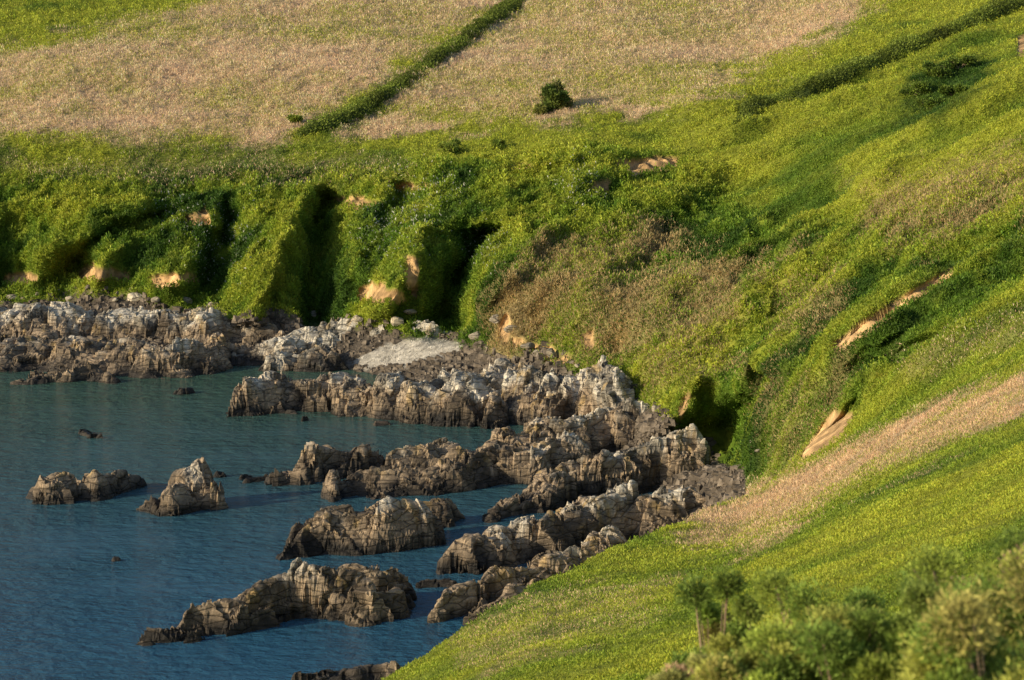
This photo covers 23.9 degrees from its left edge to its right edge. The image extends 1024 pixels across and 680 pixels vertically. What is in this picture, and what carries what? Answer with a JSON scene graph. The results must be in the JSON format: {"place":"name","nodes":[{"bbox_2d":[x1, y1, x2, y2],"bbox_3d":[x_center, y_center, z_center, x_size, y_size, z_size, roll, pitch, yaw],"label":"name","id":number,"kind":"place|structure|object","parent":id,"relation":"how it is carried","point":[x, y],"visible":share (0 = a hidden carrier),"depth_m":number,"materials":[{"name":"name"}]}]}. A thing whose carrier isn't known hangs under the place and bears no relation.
{"place":"outdoors","nodes":[
{"label":"outdoors","id":0,"kind":"place"},
{"bbox_2d":[0,365,652,679],"bbox_3d":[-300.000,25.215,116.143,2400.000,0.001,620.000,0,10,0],"label":"water","id":1,"kind":"structure","parent":0,"point":[76,603],"depth_m":177.67,"materials":[{"name":"blue liquid"}]},
{"bbox_2d":[10,362,120,384],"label":"rock","id":2,"kind":"object","parent":1,"relation":"in","point":[91,372],"visible":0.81,"depth_m":235.84,"materials":[{"name":"grey stone"}]},
{"bbox_2d":[25,469,146,504],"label":"sea stack","id":3,"kind":"object","parent":1,"relation":"in","point":[65,487],"visible":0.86,"depth_m":188.30,"materials":[{"name":"grey stone"}]},
{"bbox_2d":[78,429,102,437],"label":"sea boulder","id":4,"kind":"object","parent":1,"relation":"in","point":[86,433],"visible":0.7,"depth_m":211.36,"materials":[{"name":"grey stone"}]},
{"bbox_2d":[111,556,120,561],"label":"sea boulder","id":5,"kind":"object","parent":1,"relation":"in","point":[115,559],"visible":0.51,"depth_m":170.63,"materials":[{"name":"grey stone"}]},
{"bbox_2d":[136,640,155,645],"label":"sea boulder","id":6,"kind":"object","parent":1,"relation":"in","point":[147,643],"visible":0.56,"depth_m":150.91,"materials":[{"name":"grey stone"}]},
{"bbox_2d":[136,457,228,516],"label":"sea stack","id":7,"kind":"object","parent":1,"relation":"in","point":[193,487],"visible":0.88,"depth_m":185.24,"materials":[{"name":"grey stone"}]},
{"bbox_2d":[177,387,194,394],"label":"sea boulder","id":8,"kind":"object","parent":1,"relation":"in","point":[184,391],"visible":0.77,"depth_m":229.88,"materials":[{"name":"grey stone"}]},
{"bbox_2d":[213,471,226,477],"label":"sea boulder","id":9,"kind":"object","parent":1,"relation":"in","point":[220,474],"visible":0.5,"depth_m":196.03,"materials":[{"name":"grey stone"}]},
{"bbox_2d":[239,474,251,479],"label":"sea boulder","id":10,"kind":"object","parent":1,"relation":"in","point":[242,476],"visible":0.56,"depth_m":195.38,"materials":[{"name":"grey stone"}]},
{"bbox_2d":[242,474,267,482],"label":"sea boulder","id":11,"kind":"object","parent":1,"relation":"in","point":[253,479],"visible":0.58,"depth_m":194.38,"materials":[{"name":"grey stone"}]},
{"bbox_2d":[138,557,416,643],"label":"sea stack","id":12,"kind":"object","parent":1,"relation":"in","point":[355,595],"visible":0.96,"depth_m":156.07,"materials":[{"name":"grey stone"}]},
{"bbox_2d":[285,409,297,413],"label":"sea boulder","id":13,"kind":"object","parent":1,"relation":"in","point":[288,411],"visible":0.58,"depth_m":220.83,"materials":[{"name":"grey stone"}]},
{"bbox_2d":[301,416,308,421],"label":"sea boulder","id":14,"kind":"object","parent":1,"relation":"in","point":[304,418],"visible":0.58,"depth_m":217.65,"materials":[{"name":"grey stone"}]},
{"bbox_2d":[291,660,400,679],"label":"rock","id":15,"kind":"object","parent":1,"relation":"in","point":[371,672],"visible":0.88,"depth_m":143.77,"materials":[{"name":"grey stone"}]},
{"bbox_2d":[276,496,446,560],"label":"sea stack","id":16,"kind":"object","parent":1,"relation":"in","point":[388,524],"visible":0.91,"depth_m":172.87,"materials":[{"name":"grey stone"}]},
{"bbox_2d":[373,421,390,425],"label":"sea boulder","id":17,"kind":"object","parent":1,"relation":"in","point":[380,423],"visible":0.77,"depth_m":215.83,"materials":[{"name":"grey stone"}]},
{"bbox_2d":[415,578,457,587],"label":"rock","id":18,"kind":"object","parent":1,"relation":"in","point":[436,583],"visible":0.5,"depth_m":163.97,"materials":[{"name":"grey stone"}]},
{"bbox_2d":[422,498,465,527],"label":"sea stack","id":19,"kind":"object","parent":1,"relation":"in","point":[447,513],"visible":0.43,"depth_m":180.18,"materials":[{"name":"grey stone"}]},
{"bbox_2d":[264,397,656,501],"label":"rock ledge","id":20,"kind":"object","parent":1,"relation":"in","point":[501,456],"visible":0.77,"depth_m":195.36,"materials":[{"name":"grey stone"}]},
{"bbox_2d":[427,525,627,625],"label":"rock ledge","id":21,"kind":"object","parent":1,"relation":"in","point":[472,599],"visible":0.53,"depth_m":159.38,"materials":[{"name":"grey stone"}]},
{"bbox_2d":[508,355,634,425],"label":"rock buttress","id":22,"kind":"object","parent":1,"relation":"in","point":[601,383],"visible":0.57,"depth_m":213.77,"materials":[{"name":"grey stone"}]},
{"bbox_2d":[226,358,563,428],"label":"rock headland","id":23,"kind":"structure","parent":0,"point":[488,396],"depth_m":219.96,"materials":[{"name":"grey stone"}]},
{"bbox_2d":[0,0,1023,679],"bbox_3d":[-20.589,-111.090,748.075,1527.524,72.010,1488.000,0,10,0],"label":"hillside terrain","id":24,"kind":"structure","parent":0,"point":[834,424],"depth_m":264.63,"materials":[{"name":"green plant"}]},
{"bbox_2d":[6,294,16,299],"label":"boulder","id":25,"kind":"object","parent":24,"relation":"on","point":[11,296],"visible":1,"depth_m":265.71,"materials":[{"name":"grey stone"}]},
{"bbox_2d":[0,301,112,372],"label":"rock shelf","id":26,"kind":"object","parent":24,"relation":"on","point":[38,337],"visible":0.81,"depth_m":245.66,"materials":[{"name":"grey stone"}]},
{"bbox_2d":[65,296,73,301],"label":"boulder","id":27,"kind":"object","parent":24,"relation":"on","point":[70,298],"visible":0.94,"depth_m":264.47,"materials":[{"name":"grey stone"}]},
{"bbox_2d":[127,292,141,301],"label":"boulder","id":28,"kind":"object","parent":24,"relation":"on","point":[133,296],"visible":1,"depth_m":259.20,"materials":[{"name":"grey stone"}]},
{"bbox_2d":[151,297,160,302],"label":"boulder","id":29,"kind":"object","parent":24,"relation":"on","point":[155,299],"visible":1,"depth_m":257.25,"materials":[{"name":"grey stone"}]},
{"bbox_2d":[183,297,191,304],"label":"boulder","id":30,"kind":"object","parent":24,"relation":"on","point":[187,299],"visible":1,"depth_m":258.08,"materials":[{"name":"grey stone"}]},
{"bbox_2d":[90,306,285,378],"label":"rock shelf","id":31,"kind":"object","parent":24,"relation":"on","point":[198,338],"visible":0.77,"depth_m":247.10,"materials":[{"name":"grey stone"}]},
{"bbox_2d":[287,114,302,122],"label":"shrub","id":32,"kind":"object","parent":24,"relation":"on","point":[293,118],"visible":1,"depth_m":294.35,"materials":[{"name":"green plant"}]},
{"bbox_2d":[230,317,445,371],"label":"rock shelf","id":33,"kind":"object","parent":24,"relation":"on","point":[306,349],"visible":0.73,"depth_m":244.68,"materials":[{"name":"grey stone"}]},
{"bbox_2d":[343,169,373,180],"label":"shrub","id":34,"kind":"object","parent":24,"relation":"on","point":[360,173],"visible":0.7,"depth_m":272.60,"materials":[{"name":"green plant"}]},
{"bbox_2d":[353,315,363,321],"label":"boulder","id":35,"kind":"object","parent":24,"relation":"on","point":[357,318],"visible":1,"depth_m":248.08,"materials":[{"name":"grey stone"}]},
{"bbox_2d":[0,284,746,510],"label":"beach stones","id":36,"kind":"object","parent":24,"relation":"on","point":[719,479],"visible":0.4,"depth_m":236.48,"materials":[{"name":"grey stone"}]},
{"bbox_2d":[391,316,403,325],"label":"boulder","id":37,"kind":"object","parent":24,"relation":"on","point":[395,321],"visible":1,"depth_m":245.89,"materials":[{"name":"grey stone"}]},
{"bbox_2d":[290,0,523,138],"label":"hedge","id":38,"kind":"object","parent":24,"relation":"on","point":[364,107],"visible":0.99,"depth_m":308.63,"materials":[{"name":"green plant"}]},
{"bbox_2d":[403,309,416,314],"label":"boulder","id":39,"kind":"object","parent":24,"relation":"on","point":[410,311],"visible":1,"depth_m":246.28,"materials":[{"name":"grey stone"}]},
{"bbox_2d":[437,137,462,154],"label":"shrub","id":40,"kind":"object","parent":24,"relation":"on","point":[447,147],"visible":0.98,"depth_m":277.29,"materials":[{"name":"green plant"}]},
{"bbox_2d":[468,331,480,339],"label":"boulder","id":41,"kind":"object","parent":24,"relation":"on","point":[474,335],"visible":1,"depth_m":237.30,"materials":[{"name":"grey stone"}]},
{"bbox_2d":[489,314,499,322],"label":"boulder","id":42,"kind":"object","parent":24,"relation":"on","point":[493,319],"visible":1,"depth_m":234.78,"materials":[{"name":"grey stone"}]},
{"bbox_2d":[489,139,505,149],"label":"shrub","id":43,"kind":"object","parent":24,"relation":"on","point":[498,143],"visible":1,"depth_m":277.50,"materials":[{"name":"green plant"}]},
{"bbox_2d":[504,325,517,332],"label":"boulder","id":44,"kind":"object","parent":24,"relation":"on","point":[508,327],"visible":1,"depth_m":232.33,"materials":[{"name":"grey stone"}]},
{"bbox_2d":[520,342,534,349],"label":"boulder","id":45,"kind":"object","parent":24,"relation":"on","point":[528,345],"visible":1,"depth_m":228.83,"materials":[{"name":"grey stone"}]},
{"bbox_2d":[531,103,547,115],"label":"shrub","id":46,"kind":"object","parent":24,"relation":"on","point":[539,109],"visible":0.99,"depth_m":289.70,"materials":[{"name":"green plant"}]},
{"bbox_2d":[546,348,557,358],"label":"boulder","id":47,"kind":"object","parent":24,"relation":"on","point":[549,351],"visible":1,"depth_m":226.12,"materials":[{"name":"grey stone"}]},
{"bbox_2d":[539,77,573,111],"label":"shrub","id":48,"kind":"object","parent":24,"relation":"on","point":[554,95],"visible":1,"depth_m":290.69,"materials":[{"name":"green plant"}]},
{"bbox_2d":[436,480,705,574],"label":"rock ledge","id":49,"kind":"object","parent":24,"relation":"on","point":[626,510],"visible":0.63,"depth_m":172.88,"materials":[{"name":"grey stone"}]},
{"bbox_2d":[482,423,710,522],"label":"rock ledge","id":50,"kind":"object","parent":24,"relation":"on","point":[652,464],"visible":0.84,"depth_m":189.69,"materials":[{"name":"grey stone"}]},
{"bbox_2d":[652,405,657,412],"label":"boulder","id":51,"kind":"object","parent":24,"relation":"on","point":[654,407],"visible":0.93,"depth_m":202.07,"materials":[{"name":"beige stone"}]},
{"bbox_2d":[644,651,712,679],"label":"gorse bush","id":52,"kind":"object","parent":24,"relation":"on","point":[677,672],"visible":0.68,"depth_m":21.83,"materials":[{"name":"green plant"}]},
{"bbox_2d":[666,565,766,670],"bbox_3d":[2.119,3.882,25.070,1.417,3.278,1.104,-6,12,-30],"label":"gorse bush","id":53,"kind":"object","parent":24,"relation":"on","point":[709,616],"visible":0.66,"depth_m":24.75,"materials":[{"name":"green plant"}]},
{"bbox_2d":[684,644,787,679],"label":"gorse bush","id":54,"kind":"object","parent":24,"relation":"on","point":[723,666],"visible":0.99,"depth_m":19.72,"materials":[{"name":"green plant"}]},
{"bbox_2d":[727,631,813,664],"bbox_3d":[2.374,3.715,23.003,1.255,2.040,1.239,0,10,0],"label":"gorse bush","id":55,"kind":"object","parent":24,"relation":"on","point":[752,647],"visible":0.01,"depth_m":22.93,"materials":[{"name":"green plant"}]},
{"bbox_2d":[740,614,870,679],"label":"gorse bush","id":56,"kind":"object","parent":24,"relation":"on","point":[779,657],"visible":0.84,"depth_m":19.72,"materials":[{"name":"green plant"}]},
{"bbox_2d":[744,566,890,669],"bbox_3d":[3.197,3.548,23.975,1.855,2.683,1.904,4,11,21],"label":"gorse bush","id":57,"kind":"object","parent":24,"relation":"on","point":[809,597],"visible":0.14,"depth_m":23.60,"materials":[{"name":"green plant"}]},
{"bbox_2d":[790,602,918,679],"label":"gorse bush","id":58,"kind":"object","parent":24,"relation":"on","point":[830,625],"visible":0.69,"depth_m":19.61,"materials":[{"name":"green plant"}]},
{"bbox_2d":[731,0,1023,124],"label":"hedge","id":59,"kind":"object","parent":24,"relation":"on","point":[846,70],"visible":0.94,"depth_m":285.23,"materials":[{"name":"green plant"}]},
{"bbox_2d":[839,570,934,640],"bbox_3d":[3.903,3.642,25.041,1.428,2.583,1.578,0,10,0],"label":"gorse bush","id":60,"kind":"object","parent":24,"relation":"on","point":[870,601],"visible":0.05,"depth_m":24.72,"materials":[{"name":"green plant"}]},
{"bbox_2d":[895,639,927,674],"bbox_3d":[2.819,3.062,17.808,1.550,1.950,1.397,3,10,14],"label":"gorse bush","id":61,"kind":"object","parent":24,"relation":"on","point":[908,657],"depth_m":17.45,"materials":[{"name":"green plant"}]},
{"bbox_2d":[899,80,932,95],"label":"shrub","id":62,"kind":"object","parent":24,"relation":"on","point":[919,87],"visible":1,"depth_m":265.18,"materials":[{"name":"green plant"}]},
{"bbox_2d":[871,592,961,669],"bbox_3d":[3.507,3.177,20.920,1.416,2.155,1.396,0,10,0],"label":"gorse bush","id":63,"kind":"object","parent":24,"relation":"on","point":[947,596],"visible":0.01,"depth_m":20.67,"materials":[{"name":"green plant"}]},
{"bbox_2d":[913,94,946,108],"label":"shrub","id":64,"kind":"object","parent":24,"relation":"on","point":[927,101],"visible":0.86,"depth_m":253.39,"materials":[{"name":"green plant"}]},
{"bbox_2d":[922,60,954,77],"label":"shrub","id":65,"kind":"object","parent":24,"relation":"on","point":[939,69],"visible":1,"depth_m":270.21,"materials":[{"name":"green plant"}]},
{"bbox_2d":[880,575,1020,674],"bbox_3d":[3.618,3.008,19.798,1.389,2.274,1.587,-6,11,-29],"label":"gorse bush","id":66,"kind":"object","parent":24,"relation":"on","point":[920,590],"visible":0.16,"depth_m":19.47,"materials":[{"name":"green plant"}]},
{"bbox_2d":[937,83,968,96],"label":"shrub","id":67,"kind":"object","parent":24,"relation":"on","point":[946,90],"visible":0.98,"depth_m":257.56,"materials":[{"name":"green plant"}]},
{"bbox_2d":[885,583,1023,679],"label":"gorse bush","id":68,"kind":"object","parent":24,"relation":"on","point":[957,646],"visible":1,"depth_m":16.51,"materials":[{"name":"green plant"}]},
{"bbox_2d":[893,523,1023,599],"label":"gorse bush","id":69,"kind":"object","parent":24,"relation":"on","point":[914,566],"visible":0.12,"depth_m":21.93,"materials":[{"name":"green plant"}]},
{"bbox_2d":[943,54,977,68],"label":"shrub","id":70,"kind":"object","parent":24,"relation":"on","point":[964,60],"visible":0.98,"depth_m":271.71,"materials":[{"name":"green plant"}]},
{"bbox_2d":[928,544,1023,679],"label":"gorse bush","id":71,"kind":"object","parent":24,"relation":"on","point":[1006,599],"visible":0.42,"depth_m":18.48,"materials":[{"name":"green plant"}]}
]}

